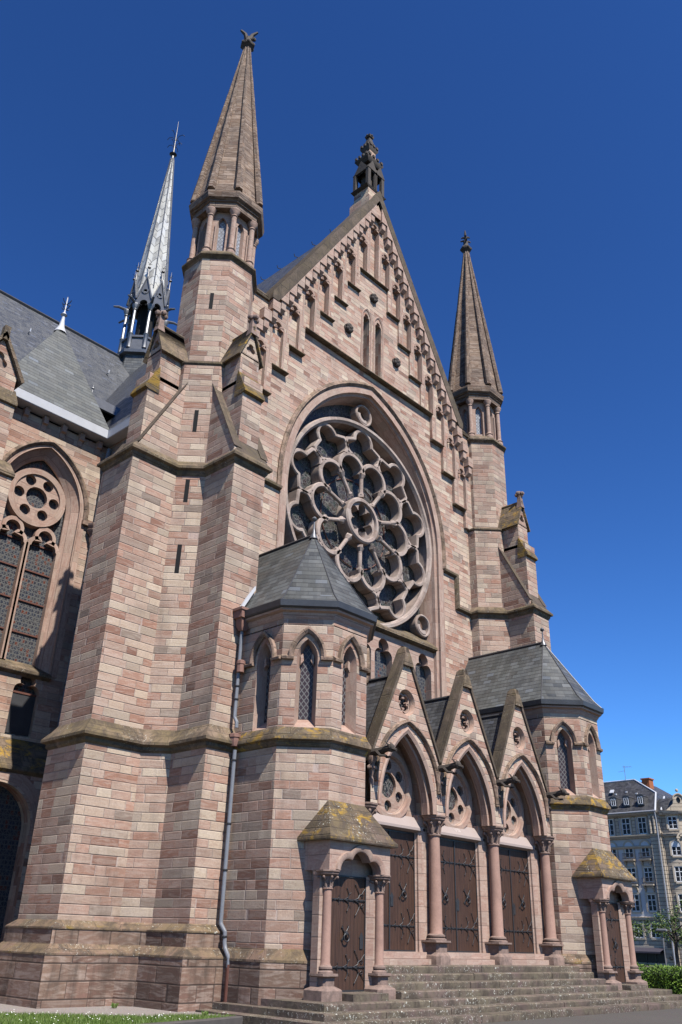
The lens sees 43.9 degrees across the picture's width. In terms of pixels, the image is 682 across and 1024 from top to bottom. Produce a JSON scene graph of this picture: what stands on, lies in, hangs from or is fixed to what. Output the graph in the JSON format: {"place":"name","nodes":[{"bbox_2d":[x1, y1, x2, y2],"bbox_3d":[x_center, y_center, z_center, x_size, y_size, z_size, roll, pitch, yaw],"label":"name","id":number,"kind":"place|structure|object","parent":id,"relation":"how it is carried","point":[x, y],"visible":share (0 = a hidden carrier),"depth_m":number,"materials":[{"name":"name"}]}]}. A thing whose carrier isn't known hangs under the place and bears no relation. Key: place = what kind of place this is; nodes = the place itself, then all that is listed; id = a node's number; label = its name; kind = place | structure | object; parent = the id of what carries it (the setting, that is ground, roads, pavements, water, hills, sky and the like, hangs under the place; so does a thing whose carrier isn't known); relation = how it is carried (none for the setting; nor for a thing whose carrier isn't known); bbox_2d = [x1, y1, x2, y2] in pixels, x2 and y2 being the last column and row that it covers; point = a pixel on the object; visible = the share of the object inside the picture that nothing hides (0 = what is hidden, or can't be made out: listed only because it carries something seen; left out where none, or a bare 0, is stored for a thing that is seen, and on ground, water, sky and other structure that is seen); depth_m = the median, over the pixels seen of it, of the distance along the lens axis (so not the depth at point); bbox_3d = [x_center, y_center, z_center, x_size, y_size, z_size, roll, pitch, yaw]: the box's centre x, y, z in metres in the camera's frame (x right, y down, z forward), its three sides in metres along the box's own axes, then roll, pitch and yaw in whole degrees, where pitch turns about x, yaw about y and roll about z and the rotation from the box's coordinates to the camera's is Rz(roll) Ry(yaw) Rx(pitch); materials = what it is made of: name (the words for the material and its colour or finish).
{"place":"outdoors","nodes":[
{"label":"outdoors","id":0,"kind":"place"},
{"bbox_2d":[0,1010,234,1023],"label":"grass","id":1,"kind":"structure","parent":0,"point":[26,1018],"depth_m":16.86,"materials":[{"name":"green plant"}]},
{"bbox_2d":[0,0,681,794],"label":"sky","id":2,"kind":"structure","parent":0,"point":[548,133],"materials":[{"name":"blue"}]},
{"bbox_2d":[479,964,681,1023],"bbox_3d":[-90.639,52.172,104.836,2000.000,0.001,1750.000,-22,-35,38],"label":"ground","id":3,"kind":"structure","parent":0,"point":[668,1016],"depth_m":22.86,"materials":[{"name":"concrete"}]},
{"bbox_2d":[0,1004,224,1016],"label":"gravel strip","id":4,"kind":"object","parent":3,"relation":"on","point":[108,1010],"visible":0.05,"depth_m":19.09,"materials":[{"name":"beige gravel"}]},
{"bbox_2d":[111,1002,118,1007],"bbox_3d":[-5.313,11.568,19.840,0.154,0.122,0.185,-22,-35,38],"label":"weed","id":5,"kind":"object","parent":4,"relation":"on","point":[113,1005],"visible":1,"depth_m":19.81,"materials":[{"name":"green plant"}]},
{"bbox_2d":[143,1016,242,1023],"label":"kerb","id":6,"kind":"structure","parent":3,"relation":"on","point":[229,1020],"depth_m":17.43,"materials":[{"name":"stone"}]},
{"bbox_2d":[0,30,647,1011],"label":"church","id":7,"kind":"structure","parent":3,"relation":"on","point":[296,702],"depth_m":28.27,"materials":[{"name":"stone"}]},
{"bbox_2d":[284,405,431,637],"bbox_3d":[0.772,-0.076,36.354,0.700,10.581,9.450,-22,-35,38],"label":"rose window","id":8,"kind":"structure","parent":7,"relation":"in","point":[372,523],"depth_m":36.56,"materials":[{"name":"stone"}]},
{"bbox_2d":[195,965,681,1023],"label":"entrance steps","id":9,"kind":"structure","parent":3,"relation":"on","point":[451,994],"depth_m":22.45,"materials":[{"name":"stone"}]},
{"bbox_2d":[631,918,653,940],"bbox_3d":[19.459,29.656,58.623,3.677,4.410,4.262,1,-27,1],"label":"street tree","id":10,"kind":"object","parent":3,"relation":"on","point":[635,929],"visible":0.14,"depth_m":58.02,"materials":[{"name":"green plant"}]},
{"bbox_2d":[636,962,681,994],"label":"hedge","id":11,"kind":"object","parent":3,"relation":"on","point":[663,977],"visible":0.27,"depth_m":32.82,"materials":[{"name":"green plant"}]},
{"bbox_2d":[641,897,681,968],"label":"street tree","id":12,"kind":"object","parent":3,"relation":"on","point":[673,931],"visible":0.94,"depth_m":56.51,"materials":[{"name":"green plant"}]},
{"bbox_2d":[656,929,667,965],"bbox_3d":[20.325,27.754,53.097,0.650,2.862,0.250,-22,-35,38],"label":"street lamp","id":13,"kind":"object","parent":3,"relation":"on","point":[661,930],"visible":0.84,"depth_m":53.43,"materials":[{"name":"grey metal"}]},
{"bbox_2d":[604,767,681,965],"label":"apartment building","id":14,"kind":"structure","parent":0,"point":[644,817],"depth_m":102.63,"materials":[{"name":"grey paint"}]},
{"bbox_2d":[607,818,615,835],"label":"window","id":15,"kind":"structure","parent":14,"relation":"in","point":[611,822],"depth_m":107.23,"materials":[{"name":"grey glass"}]},
{"bbox_2d":[610,841,618,859],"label":"window","id":16,"kind":"structure","parent":14,"relation":"in","point":[612,844],"depth_m":106.06,"materials":[{"name":"grey glass"}]},
{"bbox_2d":[619,817,632,835],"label":"window","id":17,"kind":"structure","parent":14,"relation":"in","point":[625,822],"depth_m":106.04,"materials":[{"name":"grey glass"}]},
{"bbox_2d":[623,840,635,859],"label":"window","id":18,"kind":"structure","parent":14,"relation":"in","point":[627,843],"depth_m":104.80,"materials":[{"name":"grey glass"}]},
{"bbox_2d":[625,866,638,883],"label":"window","id":19,"kind":"structure","parent":14,"relation":"in","point":[632,869],"depth_m":103.48,"materials":[{"name":"white glass"}]},
{"bbox_2d":[631,892,641,912],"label":"window","id":20,"kind":"structure","parent":14,"relation":"in","point":[636,896],"depth_m":101.95,"materials":[{"name":"white glass"}]},
{"bbox_2d":[634,921,645,939],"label":"window","id":21,"kind":"structure","parent":14,"relation":"in","point":[643,938],"depth_m":100.41,"materials":[{"name":"white glass"}]},
{"bbox_2d":[635,816,648,834],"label":"window","id":22,"kind":"structure","parent":14,"relation":"in","point":[641,821],"depth_m":104.75,"materials":[{"name":"grey glass"}]},
{"bbox_2d":[639,840,651,858],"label":"window","id":23,"kind":"structure","parent":14,"relation":"in","point":[643,842],"depth_m":103.53,"materials":[{"name":"glass"}]},
{"bbox_2d":[641,865,655,883],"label":"window","id":24,"kind":"structure","parent":14,"relation":"in","point":[647,871],"depth_m":102.25,"materials":[{"name":"white glass"}]},
{"bbox_2d":[645,892,658,912],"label":"window","id":25,"kind":"structure","parent":14,"relation":"in","point":[651,898],"depth_m":100.86,"materials":[{"name":"white glass"}]},
{"bbox_2d":[649,922,661,939],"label":"window","id":26,"kind":"structure","parent":14,"relation":"in","point":[652,936],"depth_m":99.27,"materials":[{"name":"white glass"}]},
{"bbox_2d":[665,815,679,830],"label":"window","id":27,"kind":"structure","parent":14,"relation":"in","point":[675,822],"depth_m":102.47,"materials":[{"name":"white paint"}]},
{"bbox_2d":[669,839,681,856],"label":"window","id":28,"kind":"structure","parent":14,"relation":"in","point":[673,843],"depth_m":101.18,"materials":[{"name":"white paint"}]},
{"bbox_2d":[672,864,681,883],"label":"window","id":29,"kind":"structure","parent":14,"relation":"in","point":[676,873],"depth_m":100.05,"materials":[{"name":"white paint"}]},
{"bbox_2d":[676,892,681,912],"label":"window","id":30,"kind":"structure","parent":14,"relation":"in","point":[678,894],"depth_m":98.88,"materials":[{"name":"white glass"}]},
{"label":"lawn","id":31,"kind":"structure","parent":0,"visible":0},
{"bbox_2d":[6,1009,184,1023],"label":"daisies","id":32,"kind":"object","parent":31,"relation":"on","point":[90,1017],"visible":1,"depth_m":16.91,"materials":[{"name":"white plant"}]}
]}

